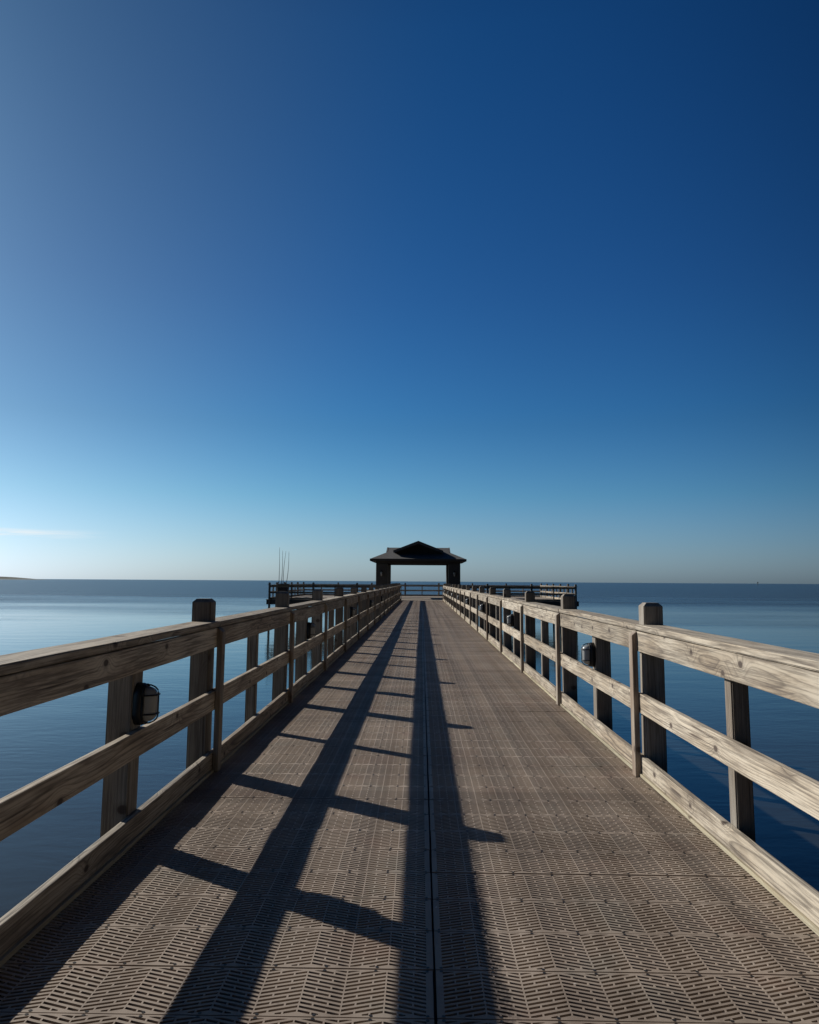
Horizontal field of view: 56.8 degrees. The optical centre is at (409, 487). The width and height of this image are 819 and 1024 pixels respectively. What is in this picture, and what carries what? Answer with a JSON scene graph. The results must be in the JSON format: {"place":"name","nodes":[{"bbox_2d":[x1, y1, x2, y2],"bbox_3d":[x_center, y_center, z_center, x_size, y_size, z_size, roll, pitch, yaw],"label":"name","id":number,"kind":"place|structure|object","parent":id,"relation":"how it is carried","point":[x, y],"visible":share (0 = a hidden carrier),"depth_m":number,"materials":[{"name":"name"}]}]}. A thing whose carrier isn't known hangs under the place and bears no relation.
{"place":"outdoors","nodes":[
{"label":"outdoors","id":0,"kind":"place"},
{"bbox_2d":[0,577,44,579],"bbox_3d":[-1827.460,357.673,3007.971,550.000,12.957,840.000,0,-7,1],"label":"island","id":1,"kind":"structure","parent":0,"point":[9,578],"depth_m":3080.58,"materials":[{"name":"grey"}]},
{"bbox_2d":[0,579,818,917],"bbox_3d":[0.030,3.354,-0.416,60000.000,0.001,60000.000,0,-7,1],"label":"sea","id":2,"kind":"structure","parent":0,"point":[40,741],"depth_m":23.36,"materials":[{"name":"blue liquid"}]},
{"bbox_2d":[0,0,818,583],"label":"sky","id":3,"kind":"structure","parent":0,"point":[526,290],"materials":[{"name":"blue"}]},
{"bbox_2d":[0,600,818,1023],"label":"pier deck","id":4,"kind":"structure","parent":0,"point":[274,868],"depth_m":3.41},
{"bbox_2d":[0,583,400,966],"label":"railing","id":5,"kind":"object","parent":4,"relation":"on","point":[119,664],"visible":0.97,"depth_m":4.14,"materials":[{"name":"brown wood"}]},
{"bbox_2d":[132,683,160,724],"bbox_3d":[-1.426,1.179,4.129,0.120,0.225,0.135,0,-7,1],"label":"bulkhead light","id":6,"kind":"object","parent":5,"relation":"attached to","point":[145,707],"visible":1,"depth_m":4.08,"materials":[{"name":"black metal"}]},
{"bbox_2d":[306,622,315,638],"bbox_3d":[-1.328,1.940,10.271,0.120,0.225,0.135,0,-7,1],"label":"bulkhead light","id":7,"kind":"object","parent":5,"relation":"on","point":[311,631],"visible":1,"depth_m":10.22,"materials":[{"name":"black metal"}]},
{"bbox_2d":[350,607,355,616],"bbox_3d":[-1.229,2.713,16.503,0.120,0.225,0.135,0,-7,1],"label":"bulkhead light","id":8,"kind":"object","parent":5,"relation":"on","point":[352,612],"visible":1,"depth_m":16.45,"materials":[{"name":"black metal"}]},
{"bbox_2d":[443,583,818,935],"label":"railing","id":9,"kind":"object","parent":4,"relation":"on","point":[739,666],"visible":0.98,"depth_m":4.77,"materials":[{"name":"brown wood"}]},
{"bbox_2d":[480,604,483,611],"bbox_3d":[1.869,3.112,19.569,0.120,0.225,0.135,0,-7,1],"label":"bulkhead light","id":10,"kind":"object","parent":9,"relation":"on","point":[481,607],"visible":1,"depth_m":19.52,"materials":[{"name":"black metal"}]},
{"bbox_2d":[506,614,513,626],"bbox_3d":[1.771,2.340,13.337,0.120,0.225,0.135,0,-7,1],"label":"bulkhead light","id":11,"kind":"object","parent":9,"relation":"on","point":[510,620],"visible":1,"depth_m":13.29,"materials":[{"name":"black metal"}]},
{"bbox_2d":[581,642,595,666],"bbox_3d":[1.672,1.568,7.106,0.120,0.225,0.135,0,-7,1],"label":"bulkhead light","id":12,"kind":"object","parent":9,"relation":"attached to","point":[588,654],"visible":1,"depth_m":7.06,"materials":[{"name":"black metal"}]},
{"bbox_2d":[266,600,578,605],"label":"platform framing","id":13,"kind":"object","parent":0,"point":[301,601],"visible":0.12,"depth_m":55.42,"materials":[{"name":"wood"}]},
{"bbox_2d":[266,595,578,601],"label":"platform deck","id":14,"kind":"structure","parent":13,"relation":"on","point":[439,598],"depth_m":64.32,"materials":[{"name":"wood"}]},
{"bbox_2d":[278,584,290,591],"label":"fishing cart","id":15,"kind":"object","parent":14,"relation":"on","point":[283,589],"visible":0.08,"depth_m":57.70,"materials":[{"name":"plastic"}]},
{"bbox_2d":[271,582,304,610],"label":"railing","id":16,"kind":"object","parent":14,"relation":"on","point":[298,590],"visible":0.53,"depth_m":67.25,"materials":[{"name":"brown wood"}]},
{"bbox_2d":[268,582,383,627],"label":"railing","id":17,"kind":"object","parent":14,"relation":"on","point":[357,586],"visible":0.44,"depth_m":55.57,"materials":[{"name":"brown wood"}]},
{"bbox_2d":[370,541,466,584],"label":"pavilion","id":18,"kind":"structure","parent":14,"relation":"on","point":[418,553],"depth_m":61.47,"materials":[{"name":"brown wood"}]},
{"bbox_2d":[305,582,539,596],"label":"railing","id":19,"kind":"object","parent":14,"relation":"on","point":[438,590],"visible":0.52,"depth_m":72.03,"materials":[{"name":"brown wood"}]},
{"bbox_2d":[461,584,576,616],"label":"railing","id":20,"kind":"object","parent":14,"relation":"on","point":[531,587],"visible":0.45,"depth_m":55.31,"materials":[{"name":"brown wood"}]},
{"bbox_2d":[540,583,574,606],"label":"railing","id":21,"kind":"object","parent":14,"relation":"on","point":[549,591],"visible":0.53,"depth_m":63.57,"materials":[{"name":"wood"}]},
{"bbox_2d":[422,610,436,1023],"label":"deck seam","id":22,"kind":"object","parent":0,"point":[434,1001],"visible":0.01,"depth_m":3.42,"materials":[{"name":"grey metal"}]}
]}

